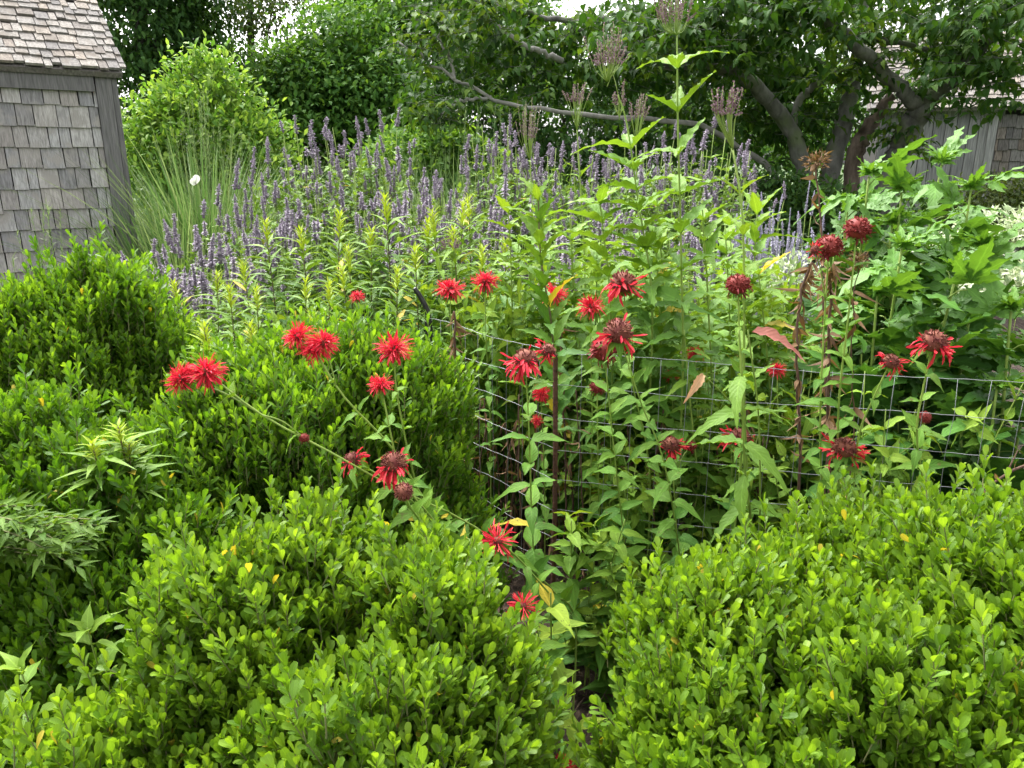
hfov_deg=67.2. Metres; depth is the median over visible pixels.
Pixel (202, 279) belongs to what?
hyssop clump
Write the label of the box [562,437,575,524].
dead stalk
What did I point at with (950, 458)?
leafy perennial
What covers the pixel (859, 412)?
dead stalk
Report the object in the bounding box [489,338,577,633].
bee balm
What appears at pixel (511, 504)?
dead stalk
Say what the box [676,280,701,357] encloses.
leafy perennial
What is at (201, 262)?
hyssop clump
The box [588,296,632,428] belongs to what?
leafy perennial
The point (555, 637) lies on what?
leafy perennial
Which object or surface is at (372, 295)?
goldenrod
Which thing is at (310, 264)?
goldenrod
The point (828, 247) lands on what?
bee balm
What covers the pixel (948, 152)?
cutleaf plant
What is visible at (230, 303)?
goldenrod
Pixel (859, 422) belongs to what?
leafy perennial
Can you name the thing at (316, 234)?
hyssop clump
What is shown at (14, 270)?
wispy weed
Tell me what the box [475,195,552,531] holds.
tall ironweed
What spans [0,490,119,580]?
layered shrub
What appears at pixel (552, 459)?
leafy perennial
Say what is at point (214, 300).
goldenrod
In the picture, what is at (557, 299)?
bee balm
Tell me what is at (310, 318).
goldenrod
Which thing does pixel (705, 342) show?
leafy perennial
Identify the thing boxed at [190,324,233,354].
goldenrod
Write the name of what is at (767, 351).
tall ironweed
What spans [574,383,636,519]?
leafy perennial
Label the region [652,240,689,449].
leafy perennial
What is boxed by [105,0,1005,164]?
sky
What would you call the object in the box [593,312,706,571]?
bee balm
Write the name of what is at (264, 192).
hyssop clump
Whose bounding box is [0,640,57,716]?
seedling
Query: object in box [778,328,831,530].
leafy perennial
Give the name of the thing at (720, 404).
leafy perennial
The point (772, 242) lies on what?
sage clump
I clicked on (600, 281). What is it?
leafy perennial
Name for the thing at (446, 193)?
grass mound
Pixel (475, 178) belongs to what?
grass mound
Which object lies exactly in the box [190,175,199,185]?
butterfly
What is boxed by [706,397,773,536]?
leafy perennial
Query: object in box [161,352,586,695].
bee balm
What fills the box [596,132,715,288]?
hyssop clump
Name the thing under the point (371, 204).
hyssop clump
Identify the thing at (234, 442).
inkberry shrub
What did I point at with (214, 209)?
ornamental grass
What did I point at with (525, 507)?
dead stalk
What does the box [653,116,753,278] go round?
hyssop clump
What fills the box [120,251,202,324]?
hyssop clump
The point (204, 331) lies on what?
goldenrod
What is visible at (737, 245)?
sage clump
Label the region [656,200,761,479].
tall ironweed
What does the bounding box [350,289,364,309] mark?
bee balm
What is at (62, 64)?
wooden shed
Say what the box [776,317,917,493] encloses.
cutleaf plant
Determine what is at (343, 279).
goldenrod
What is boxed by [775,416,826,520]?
leafy perennial
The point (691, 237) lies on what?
hyssop clump
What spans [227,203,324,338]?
hyssop clump
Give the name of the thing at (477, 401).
leafy perennial
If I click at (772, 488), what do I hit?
leafy perennial
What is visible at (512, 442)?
dead stalk
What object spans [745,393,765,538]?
leafy perennial
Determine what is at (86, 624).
seedling
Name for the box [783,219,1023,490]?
cutleaf plant
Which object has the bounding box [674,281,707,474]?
leafy perennial
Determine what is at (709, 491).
leafy perennial
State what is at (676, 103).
tall ironweed
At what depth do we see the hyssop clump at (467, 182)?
5.41 m
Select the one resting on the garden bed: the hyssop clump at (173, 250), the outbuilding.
the hyssop clump at (173, 250)
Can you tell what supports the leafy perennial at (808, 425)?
on the garden bed
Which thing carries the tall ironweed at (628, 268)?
on the garden bed
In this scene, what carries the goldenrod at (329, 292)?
on the garden bed
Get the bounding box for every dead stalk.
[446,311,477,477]
[472,400,493,482]
[473,429,489,488]
[474,417,514,514]
[480,398,492,514]
[493,378,510,528]
[496,420,526,583]
[499,422,517,549]
[509,379,526,549]
[510,422,523,538]
[514,395,531,584]
[518,403,548,551]
[533,412,540,548]
[539,414,551,550]
[540,372,568,582]
[547,423,568,577]
[559,329,577,581]
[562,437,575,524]
[568,447,581,578]
[569,390,591,589]
[620,394,631,490]
[638,466,664,575]
[650,410,670,571]
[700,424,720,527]
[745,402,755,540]
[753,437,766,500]
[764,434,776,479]
[775,262,821,509]
[798,148,842,493]
[801,261,861,492]
[832,250,880,479]
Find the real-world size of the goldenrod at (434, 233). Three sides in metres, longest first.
1.333 x 0.348 x 0.344 m
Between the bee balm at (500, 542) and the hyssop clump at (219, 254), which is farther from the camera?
the hyssop clump at (219, 254)
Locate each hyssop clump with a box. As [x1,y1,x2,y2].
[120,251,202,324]
[150,219,219,321]
[154,233,243,344]
[162,213,266,340]
[182,232,284,346]
[200,180,300,327]
[215,172,312,322]
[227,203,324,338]
[230,146,326,338]
[244,196,343,329]
[259,125,359,319]
[266,115,385,319]
[292,155,388,335]
[296,110,413,325]
[318,107,420,324]
[338,180,428,331]
[356,141,443,324]
[361,199,466,344]
[387,175,468,350]
[401,181,495,351]
[408,144,513,328]
[432,131,537,298]
[436,177,531,335]
[453,123,552,272]
[459,114,579,299]
[464,195,535,387]
[486,130,600,300]
[506,231,582,378]
[518,139,609,298]
[541,178,617,334]
[543,204,637,374]
[556,250,634,441]
[557,137,643,311]
[573,203,664,335]
[592,119,676,273]
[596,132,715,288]
[622,204,730,369]
[629,129,742,353]
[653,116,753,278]
[653,139,758,302]
[670,232,758,376]
[676,152,786,298]
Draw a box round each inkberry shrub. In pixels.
[0,220,214,439]
[0,353,275,716]
[0,458,581,767]
[107,296,520,617]
[563,445,1023,767]
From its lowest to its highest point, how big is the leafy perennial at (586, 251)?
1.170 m
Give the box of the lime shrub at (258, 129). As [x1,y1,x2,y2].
[120,29,307,248]
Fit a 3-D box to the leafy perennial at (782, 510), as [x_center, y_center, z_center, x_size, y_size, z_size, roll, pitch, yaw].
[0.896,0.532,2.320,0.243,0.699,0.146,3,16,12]
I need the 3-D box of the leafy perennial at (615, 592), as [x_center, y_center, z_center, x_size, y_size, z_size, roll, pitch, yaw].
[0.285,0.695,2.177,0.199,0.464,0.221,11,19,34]
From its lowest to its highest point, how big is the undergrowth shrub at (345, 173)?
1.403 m
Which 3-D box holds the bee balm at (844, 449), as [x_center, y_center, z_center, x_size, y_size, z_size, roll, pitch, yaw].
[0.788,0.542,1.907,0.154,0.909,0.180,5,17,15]
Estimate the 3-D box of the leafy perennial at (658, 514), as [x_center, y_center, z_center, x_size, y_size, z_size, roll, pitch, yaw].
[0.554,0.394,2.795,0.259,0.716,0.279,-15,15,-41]
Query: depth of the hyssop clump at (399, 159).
5.72 m
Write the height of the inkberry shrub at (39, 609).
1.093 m
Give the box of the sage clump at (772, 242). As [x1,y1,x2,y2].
[756,209,820,394]
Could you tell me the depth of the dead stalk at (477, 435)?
2.93 m
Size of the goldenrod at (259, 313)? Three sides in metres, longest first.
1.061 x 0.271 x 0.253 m
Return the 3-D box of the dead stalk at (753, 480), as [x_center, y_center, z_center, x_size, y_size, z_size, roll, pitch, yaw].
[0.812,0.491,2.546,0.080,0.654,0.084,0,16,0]
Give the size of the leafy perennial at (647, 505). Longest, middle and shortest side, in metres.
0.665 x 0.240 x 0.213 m
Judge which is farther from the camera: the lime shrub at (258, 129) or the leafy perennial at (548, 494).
the lime shrub at (258, 129)
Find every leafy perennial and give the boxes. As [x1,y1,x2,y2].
[220,321,257,352]
[262,309,285,335]
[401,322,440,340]
[414,251,463,367]
[433,291,481,456]
[441,281,475,384]
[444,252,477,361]
[445,284,500,491]
[456,275,481,369]
[460,295,498,477]
[460,316,506,498]
[461,319,498,511]
[463,363,491,480]
[464,235,512,456]
[466,296,497,484]
[466,368,512,506]
[467,264,526,515]
[473,330,513,510]
[475,279,517,480]
[476,302,540,519]
[491,282,520,405]
[494,255,555,530]
[501,302,552,544]
[502,372,557,519]
[507,337,531,517]
[522,369,580,512]
[527,406,561,513]
[530,278,575,524]
[530,398,570,507]
[538,510,619,683]
[539,580,612,657]
[540,380,608,537]
[541,380,595,539]
[546,262,581,379]
[546,340,596,515]
[563,254,591,366]
[566,246,605,396]
[566,442,608,557]
[568,264,610,440]
[568,512,648,694]
[571,562,650,693]
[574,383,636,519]
[578,396,634,564]
[578,404,646,577]
[579,248,623,440]
[579,635,626,712]
[581,298,636,505]
[584,248,614,381]
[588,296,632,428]
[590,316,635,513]
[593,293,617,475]
[593,441,661,552]
[594,458,667,606]
[595,478,667,604]
[600,297,664,496]
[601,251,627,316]
[602,470,672,594]
[612,456,668,575]
[614,249,642,382]
[616,367,660,525]
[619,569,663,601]
[625,400,676,548]
[638,405,700,562]
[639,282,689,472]
[639,400,689,554]
[640,408,706,557]
[642,361,741,591]
[650,344,688,525]
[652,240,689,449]
[664,457,724,561]
[667,396,704,531]
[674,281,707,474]
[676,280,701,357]
[680,248,723,497]
[684,293,728,498]
[685,403,741,533]
[685,408,732,553]
[689,394,727,507]
[689,432,770,551]
[690,281,732,409]
[692,374,742,535]
[702,252,750,466]
[703,264,755,462]
[703,272,778,489]
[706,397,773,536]
[708,241,751,406]
[715,277,779,465]
[715,435,788,553]
[717,393,774,519]
[732,299,794,489]
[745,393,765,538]
[748,387,817,531]
[748,455,810,532]
[750,395,784,519]
[750,415,796,537]
[752,259,789,403]
[759,301,800,399]
[761,413,814,528]
[763,368,826,521]
[764,257,803,398]
[764,309,808,467]
[764,439,798,529]
[770,466,847,531]
[771,330,831,473]
[772,256,808,416]
[775,381,831,512]
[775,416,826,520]
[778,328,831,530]
[785,263,844,400]
[803,345,855,469]
[808,466,870,504]
[823,371,898,501]
[836,354,869,482]
[855,409,941,497]
[865,344,925,449]
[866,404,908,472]
[869,381,939,488]
[888,409,915,488]
[942,446,974,496]
[951,378,1023,497]
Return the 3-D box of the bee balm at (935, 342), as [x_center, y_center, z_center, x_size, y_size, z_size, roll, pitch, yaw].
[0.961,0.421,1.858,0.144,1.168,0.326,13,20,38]
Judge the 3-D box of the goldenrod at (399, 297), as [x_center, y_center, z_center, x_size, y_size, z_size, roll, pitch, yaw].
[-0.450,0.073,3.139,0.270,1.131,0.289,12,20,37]
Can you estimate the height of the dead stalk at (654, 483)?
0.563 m
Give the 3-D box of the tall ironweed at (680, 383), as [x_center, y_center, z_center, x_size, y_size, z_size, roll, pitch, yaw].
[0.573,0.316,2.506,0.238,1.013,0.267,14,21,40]
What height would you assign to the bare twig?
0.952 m
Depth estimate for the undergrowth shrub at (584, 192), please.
11.60 m
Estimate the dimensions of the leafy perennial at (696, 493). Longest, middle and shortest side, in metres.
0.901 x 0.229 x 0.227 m
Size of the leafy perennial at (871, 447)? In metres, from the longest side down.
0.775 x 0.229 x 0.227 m
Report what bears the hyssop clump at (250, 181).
on the garden bed
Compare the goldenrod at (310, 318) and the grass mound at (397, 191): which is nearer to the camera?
the goldenrod at (310, 318)
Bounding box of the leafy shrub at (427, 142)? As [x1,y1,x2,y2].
[336,112,524,205]
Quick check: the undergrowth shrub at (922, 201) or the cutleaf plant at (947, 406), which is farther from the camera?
the undergrowth shrub at (922, 201)
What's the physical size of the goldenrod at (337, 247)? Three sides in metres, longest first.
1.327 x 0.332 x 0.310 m
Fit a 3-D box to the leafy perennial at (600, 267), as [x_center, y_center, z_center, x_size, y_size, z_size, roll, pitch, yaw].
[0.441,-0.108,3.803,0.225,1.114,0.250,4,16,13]
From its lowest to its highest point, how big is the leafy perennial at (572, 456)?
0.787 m
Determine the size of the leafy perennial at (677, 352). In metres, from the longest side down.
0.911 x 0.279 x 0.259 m
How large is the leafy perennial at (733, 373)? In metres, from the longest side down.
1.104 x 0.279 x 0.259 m
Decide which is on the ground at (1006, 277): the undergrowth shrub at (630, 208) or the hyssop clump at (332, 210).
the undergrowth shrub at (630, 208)
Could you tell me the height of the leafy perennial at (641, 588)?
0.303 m
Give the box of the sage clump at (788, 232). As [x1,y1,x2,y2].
[745,181,840,341]
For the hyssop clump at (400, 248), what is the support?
on the garden bed
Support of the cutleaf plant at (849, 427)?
on the garden bed
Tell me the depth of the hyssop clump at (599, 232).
4.27 m
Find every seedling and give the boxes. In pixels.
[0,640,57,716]
[57,601,131,701]
[518,627,572,728]
[536,578,593,752]
[559,709,606,767]
[564,556,609,680]
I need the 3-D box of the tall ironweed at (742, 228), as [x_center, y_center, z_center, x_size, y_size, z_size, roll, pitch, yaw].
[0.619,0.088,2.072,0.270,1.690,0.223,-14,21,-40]
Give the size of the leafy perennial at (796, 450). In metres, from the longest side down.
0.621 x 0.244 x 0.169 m
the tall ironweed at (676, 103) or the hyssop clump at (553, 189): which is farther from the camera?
the hyssop clump at (553, 189)
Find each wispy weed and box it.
[0,200,195,288]
[0,252,75,368]
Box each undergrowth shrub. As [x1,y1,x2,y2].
[151,177,354,257]
[266,171,417,247]
[501,176,634,256]
[562,172,733,252]
[779,171,967,257]
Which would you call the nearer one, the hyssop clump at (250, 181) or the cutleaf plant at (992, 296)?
the cutleaf plant at (992, 296)
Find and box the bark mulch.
[492,469,713,766]
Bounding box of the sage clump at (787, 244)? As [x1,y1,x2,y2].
[714,201,797,364]
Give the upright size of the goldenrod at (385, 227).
1.391 m
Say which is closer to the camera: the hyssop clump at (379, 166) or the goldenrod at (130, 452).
the goldenrod at (130, 452)
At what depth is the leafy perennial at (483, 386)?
3.15 m
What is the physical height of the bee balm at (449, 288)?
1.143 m
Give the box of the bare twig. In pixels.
[984,450,1023,492]
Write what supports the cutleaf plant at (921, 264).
on the garden bed
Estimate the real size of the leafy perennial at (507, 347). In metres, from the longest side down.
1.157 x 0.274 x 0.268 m
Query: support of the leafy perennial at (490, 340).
on the garden bed
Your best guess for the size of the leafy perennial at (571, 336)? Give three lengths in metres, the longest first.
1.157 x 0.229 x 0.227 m
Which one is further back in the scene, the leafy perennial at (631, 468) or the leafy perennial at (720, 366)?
the leafy perennial at (720, 366)
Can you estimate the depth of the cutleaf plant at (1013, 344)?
2.41 m
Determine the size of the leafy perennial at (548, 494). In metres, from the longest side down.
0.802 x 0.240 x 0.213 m
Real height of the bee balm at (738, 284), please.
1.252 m
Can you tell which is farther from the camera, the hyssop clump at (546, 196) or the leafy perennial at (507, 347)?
the hyssop clump at (546, 196)
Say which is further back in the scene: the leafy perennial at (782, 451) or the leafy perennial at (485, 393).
the leafy perennial at (485, 393)
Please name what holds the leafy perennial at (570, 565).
on the garden bed
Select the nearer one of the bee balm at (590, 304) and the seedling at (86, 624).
the seedling at (86, 624)
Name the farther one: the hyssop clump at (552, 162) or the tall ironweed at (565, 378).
the hyssop clump at (552, 162)
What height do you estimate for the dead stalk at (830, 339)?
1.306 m
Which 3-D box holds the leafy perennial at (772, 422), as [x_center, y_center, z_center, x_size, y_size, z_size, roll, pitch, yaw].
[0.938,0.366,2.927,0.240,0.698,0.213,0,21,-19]
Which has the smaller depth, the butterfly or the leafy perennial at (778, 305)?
the leafy perennial at (778, 305)
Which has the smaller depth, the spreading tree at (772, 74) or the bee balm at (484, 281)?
the bee balm at (484, 281)
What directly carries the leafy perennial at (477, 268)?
on the garden bed
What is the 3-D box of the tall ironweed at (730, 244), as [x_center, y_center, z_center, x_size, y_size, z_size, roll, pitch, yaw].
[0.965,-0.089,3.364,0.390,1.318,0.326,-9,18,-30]
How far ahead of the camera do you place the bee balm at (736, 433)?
2.24 m
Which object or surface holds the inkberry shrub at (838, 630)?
on the garden bed
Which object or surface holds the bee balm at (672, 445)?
on the garden bed
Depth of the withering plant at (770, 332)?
1.85 m
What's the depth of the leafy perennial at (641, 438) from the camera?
2.89 m
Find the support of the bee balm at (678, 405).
on the garden bed
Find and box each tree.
[96,0,288,213]
[202,0,324,174]
[227,0,472,242]
[295,0,586,210]
[352,0,1023,295]
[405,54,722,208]
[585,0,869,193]
[822,0,1017,56]
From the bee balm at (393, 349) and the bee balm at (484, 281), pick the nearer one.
the bee balm at (393, 349)
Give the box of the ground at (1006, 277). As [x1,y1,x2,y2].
[134,165,1023,319]
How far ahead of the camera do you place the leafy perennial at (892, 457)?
2.17 m
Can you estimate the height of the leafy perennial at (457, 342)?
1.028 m
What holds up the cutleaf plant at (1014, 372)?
on the garden bed
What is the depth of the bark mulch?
2.62 m
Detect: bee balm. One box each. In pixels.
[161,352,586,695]
[281,321,472,548]
[341,447,489,571]
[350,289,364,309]
[366,373,419,528]
[371,329,425,498]
[371,447,498,569]
[389,482,487,565]
[432,278,467,447]
[470,268,507,529]
[481,518,598,713]
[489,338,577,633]
[507,590,570,740]
[524,387,563,583]
[539,282,574,478]
[555,739,576,767]
[572,292,608,590]
[579,337,661,570]
[580,379,618,604]
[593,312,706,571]
[601,270,675,562]
[650,435,698,561]
[662,370,695,555]
[684,345,710,528]
[711,425,758,553]
[714,273,766,526]
[762,362,791,503]
[793,234,852,501]
[811,216,880,495]
[815,432,870,508]
[832,352,911,497]
[889,329,961,494]
[902,411,950,491]
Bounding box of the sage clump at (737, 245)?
[709,226,797,401]
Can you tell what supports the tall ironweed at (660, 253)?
on the garden bed
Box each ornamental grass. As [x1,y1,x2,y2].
[10,86,367,336]
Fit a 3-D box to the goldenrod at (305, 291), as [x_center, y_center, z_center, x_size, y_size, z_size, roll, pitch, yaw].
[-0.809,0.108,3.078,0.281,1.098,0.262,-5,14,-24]
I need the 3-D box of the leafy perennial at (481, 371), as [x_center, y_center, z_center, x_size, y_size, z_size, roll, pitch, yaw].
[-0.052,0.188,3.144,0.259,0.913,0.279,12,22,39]
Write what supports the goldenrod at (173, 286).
on the garden bed
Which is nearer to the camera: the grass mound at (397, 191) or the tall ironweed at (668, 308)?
the tall ironweed at (668, 308)
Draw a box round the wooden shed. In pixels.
[0,0,139,291]
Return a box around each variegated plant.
[749,248,820,399]
[912,202,1023,388]
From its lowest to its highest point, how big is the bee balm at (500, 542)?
0.786 m
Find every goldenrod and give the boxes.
[53,434,148,557]
[71,417,179,547]
[78,437,178,561]
[167,277,211,352]
[177,316,248,361]
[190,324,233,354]
[193,269,238,340]
[200,281,262,355]
[220,257,274,342]
[234,318,266,348]
[237,283,283,343]
[240,216,299,335]
[277,225,333,319]
[282,274,332,326]
[300,208,372,321]
[303,277,347,323]
[305,307,316,323]
[317,241,383,331]
[321,263,373,323]
[343,224,395,328]
[358,190,420,334]
[366,263,424,335]
[390,240,449,339]
[400,215,450,349]
[402,204,469,364]
[424,223,485,370]
[425,199,490,354]
[439,192,498,362]
[458,241,503,404]
[476,236,528,309]
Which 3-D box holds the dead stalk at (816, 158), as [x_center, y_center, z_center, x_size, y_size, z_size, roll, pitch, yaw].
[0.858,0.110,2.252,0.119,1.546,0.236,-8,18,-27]
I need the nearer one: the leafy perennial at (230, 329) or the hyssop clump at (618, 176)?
the leafy perennial at (230, 329)
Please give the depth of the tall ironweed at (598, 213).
2.51 m
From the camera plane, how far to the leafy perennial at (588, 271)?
3.23 m
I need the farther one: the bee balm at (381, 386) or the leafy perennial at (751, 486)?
the leafy perennial at (751, 486)
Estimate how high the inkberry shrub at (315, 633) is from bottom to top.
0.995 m
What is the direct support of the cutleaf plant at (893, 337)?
on the garden bed
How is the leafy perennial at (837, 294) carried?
on the garden bed
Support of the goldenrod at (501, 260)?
on the garden bed
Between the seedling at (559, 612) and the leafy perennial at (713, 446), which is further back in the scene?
the leafy perennial at (713, 446)
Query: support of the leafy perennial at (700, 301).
on the garden bed
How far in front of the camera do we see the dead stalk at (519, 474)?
2.58 m
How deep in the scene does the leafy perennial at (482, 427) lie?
2.96 m
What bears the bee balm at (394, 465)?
on the garden bed
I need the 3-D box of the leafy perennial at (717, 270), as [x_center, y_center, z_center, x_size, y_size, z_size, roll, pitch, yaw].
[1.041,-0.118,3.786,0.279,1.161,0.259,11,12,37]
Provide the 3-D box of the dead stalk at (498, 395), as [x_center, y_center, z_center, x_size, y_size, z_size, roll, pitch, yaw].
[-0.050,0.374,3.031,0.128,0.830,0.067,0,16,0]
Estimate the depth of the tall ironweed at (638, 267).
2.88 m
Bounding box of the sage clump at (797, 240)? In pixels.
[739,192,816,380]
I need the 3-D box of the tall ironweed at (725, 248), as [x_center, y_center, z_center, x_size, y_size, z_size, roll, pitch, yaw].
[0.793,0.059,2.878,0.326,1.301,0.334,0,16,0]
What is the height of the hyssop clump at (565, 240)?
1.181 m
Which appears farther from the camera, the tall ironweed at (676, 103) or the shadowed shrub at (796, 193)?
the shadowed shrub at (796, 193)
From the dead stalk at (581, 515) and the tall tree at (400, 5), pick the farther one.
the tall tree at (400, 5)
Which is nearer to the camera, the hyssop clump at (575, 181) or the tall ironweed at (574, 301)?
the tall ironweed at (574, 301)
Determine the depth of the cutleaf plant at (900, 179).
2.68 m
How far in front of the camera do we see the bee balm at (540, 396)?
2.52 m
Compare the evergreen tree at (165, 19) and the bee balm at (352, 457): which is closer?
the bee balm at (352, 457)
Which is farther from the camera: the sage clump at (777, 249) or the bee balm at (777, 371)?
the sage clump at (777, 249)
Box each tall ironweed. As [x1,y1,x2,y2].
[440,236,467,362]
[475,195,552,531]
[484,231,536,503]
[494,172,590,434]
[496,207,586,542]
[504,239,582,375]
[515,99,551,303]
[518,277,599,545]
[532,215,611,521]
[548,238,640,533]
[556,182,663,525]
[562,82,599,488]
[570,21,727,550]
[599,241,677,457]
[616,234,691,474]
[619,263,692,401]
[622,179,704,515]
[622,228,726,521]
[622,288,663,470]
[623,0,733,555]
[623,93,655,473]
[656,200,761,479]
[660,330,722,543]
[685,330,796,543]
[686,221,768,452]
[694,209,770,391]
[698,187,804,403]
[700,80,788,539]
[705,263,784,421]
[723,251,812,469]
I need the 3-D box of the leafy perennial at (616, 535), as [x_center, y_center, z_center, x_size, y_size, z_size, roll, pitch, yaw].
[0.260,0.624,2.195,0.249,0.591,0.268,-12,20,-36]
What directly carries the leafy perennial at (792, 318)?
on the garden bed
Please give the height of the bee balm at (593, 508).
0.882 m
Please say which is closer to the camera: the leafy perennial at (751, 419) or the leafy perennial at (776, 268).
the leafy perennial at (751, 419)
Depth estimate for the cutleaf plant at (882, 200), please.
2.83 m
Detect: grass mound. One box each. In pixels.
[240,118,485,324]
[324,105,575,274]
[346,104,666,275]
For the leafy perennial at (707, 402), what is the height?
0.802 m
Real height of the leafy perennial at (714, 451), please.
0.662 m
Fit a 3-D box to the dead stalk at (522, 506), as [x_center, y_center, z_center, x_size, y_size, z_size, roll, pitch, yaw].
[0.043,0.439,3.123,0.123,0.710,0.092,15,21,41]
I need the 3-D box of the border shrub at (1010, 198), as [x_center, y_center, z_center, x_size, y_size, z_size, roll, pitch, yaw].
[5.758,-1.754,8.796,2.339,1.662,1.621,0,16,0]
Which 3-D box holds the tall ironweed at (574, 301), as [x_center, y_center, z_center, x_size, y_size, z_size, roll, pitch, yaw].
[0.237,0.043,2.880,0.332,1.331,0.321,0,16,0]
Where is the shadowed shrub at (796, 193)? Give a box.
[642,150,909,264]
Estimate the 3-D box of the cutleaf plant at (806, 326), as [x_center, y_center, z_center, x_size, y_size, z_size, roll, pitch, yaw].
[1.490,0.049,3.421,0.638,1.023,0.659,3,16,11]
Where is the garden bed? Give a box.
[111,309,1023,767]
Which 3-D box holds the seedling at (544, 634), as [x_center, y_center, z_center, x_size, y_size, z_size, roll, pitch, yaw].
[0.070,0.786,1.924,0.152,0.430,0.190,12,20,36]
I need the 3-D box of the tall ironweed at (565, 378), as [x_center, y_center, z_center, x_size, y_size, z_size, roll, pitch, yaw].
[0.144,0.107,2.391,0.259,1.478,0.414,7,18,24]
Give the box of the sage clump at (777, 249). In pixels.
[742,238,807,363]
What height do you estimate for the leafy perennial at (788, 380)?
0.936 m
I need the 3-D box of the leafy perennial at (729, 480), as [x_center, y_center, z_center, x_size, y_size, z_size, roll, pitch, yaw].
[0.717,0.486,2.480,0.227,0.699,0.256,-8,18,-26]
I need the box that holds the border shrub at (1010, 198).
[911,167,1023,277]
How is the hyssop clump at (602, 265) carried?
on the garden bed
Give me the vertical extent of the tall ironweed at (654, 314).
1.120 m
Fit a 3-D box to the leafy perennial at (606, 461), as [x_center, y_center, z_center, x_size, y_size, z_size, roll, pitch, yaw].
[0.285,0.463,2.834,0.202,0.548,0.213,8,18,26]
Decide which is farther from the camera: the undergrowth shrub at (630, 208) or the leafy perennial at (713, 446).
the undergrowth shrub at (630, 208)
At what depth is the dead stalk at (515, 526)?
2.95 m
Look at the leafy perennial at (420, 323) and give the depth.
3.44 m
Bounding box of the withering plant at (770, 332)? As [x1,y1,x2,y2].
[683,327,804,530]
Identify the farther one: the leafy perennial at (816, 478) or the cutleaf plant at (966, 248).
the cutleaf plant at (966, 248)
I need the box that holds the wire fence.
[413,287,1023,625]
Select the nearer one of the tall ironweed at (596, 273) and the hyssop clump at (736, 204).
the tall ironweed at (596, 273)
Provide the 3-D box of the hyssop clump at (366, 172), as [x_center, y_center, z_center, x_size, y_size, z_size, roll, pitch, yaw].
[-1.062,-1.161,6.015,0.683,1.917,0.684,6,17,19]
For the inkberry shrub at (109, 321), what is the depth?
2.38 m
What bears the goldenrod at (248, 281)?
on the garden bed
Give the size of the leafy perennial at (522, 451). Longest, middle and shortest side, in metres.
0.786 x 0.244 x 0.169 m
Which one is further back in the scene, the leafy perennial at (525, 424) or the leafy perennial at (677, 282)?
the leafy perennial at (677, 282)
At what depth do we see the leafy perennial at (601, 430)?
2.89 m
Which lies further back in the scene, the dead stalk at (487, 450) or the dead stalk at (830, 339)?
the dead stalk at (487, 450)
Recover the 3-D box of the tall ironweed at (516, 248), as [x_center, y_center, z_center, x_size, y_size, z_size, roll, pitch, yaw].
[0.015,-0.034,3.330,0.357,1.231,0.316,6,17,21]
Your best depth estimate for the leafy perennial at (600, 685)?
2.14 m
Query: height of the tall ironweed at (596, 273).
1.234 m
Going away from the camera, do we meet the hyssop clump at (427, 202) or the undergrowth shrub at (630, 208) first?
the hyssop clump at (427, 202)
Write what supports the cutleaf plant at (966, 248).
on the garden bed
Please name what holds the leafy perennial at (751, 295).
on the garden bed
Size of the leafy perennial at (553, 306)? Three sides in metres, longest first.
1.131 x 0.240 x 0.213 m
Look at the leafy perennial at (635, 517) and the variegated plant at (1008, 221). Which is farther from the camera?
the variegated plant at (1008, 221)
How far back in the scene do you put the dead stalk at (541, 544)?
2.86 m
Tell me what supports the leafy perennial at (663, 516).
on the garden bed
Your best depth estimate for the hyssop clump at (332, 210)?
4.90 m
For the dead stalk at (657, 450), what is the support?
on the garden bed
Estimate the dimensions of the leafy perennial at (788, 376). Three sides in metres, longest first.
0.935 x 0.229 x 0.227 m
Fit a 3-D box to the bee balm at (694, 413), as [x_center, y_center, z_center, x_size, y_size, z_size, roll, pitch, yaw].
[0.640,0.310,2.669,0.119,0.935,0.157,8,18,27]
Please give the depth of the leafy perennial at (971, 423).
2.16 m
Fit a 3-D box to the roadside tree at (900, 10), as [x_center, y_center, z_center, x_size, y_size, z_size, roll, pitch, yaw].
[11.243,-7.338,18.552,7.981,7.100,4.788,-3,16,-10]
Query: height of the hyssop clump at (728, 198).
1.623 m
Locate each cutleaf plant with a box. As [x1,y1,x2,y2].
[761,269,981,504]
[772,134,940,409]
[773,302,918,511]
[774,303,995,488]
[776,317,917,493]
[778,209,970,497]
[779,274,870,397]
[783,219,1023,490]
[787,296,967,488]
[791,199,965,426]
[792,170,911,357]
[801,151,963,466]
[855,385,1023,503]
[859,160,1023,455]
[859,214,1023,461]
[863,126,1017,426]
[867,301,1023,444]
[902,370,1023,489]
[913,231,971,380]
[915,270,1023,504]
[927,217,1021,467]
[936,323,1021,450]
[940,326,1023,483]
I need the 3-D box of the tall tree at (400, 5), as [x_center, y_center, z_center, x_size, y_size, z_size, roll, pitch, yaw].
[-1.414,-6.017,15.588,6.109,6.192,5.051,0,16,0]

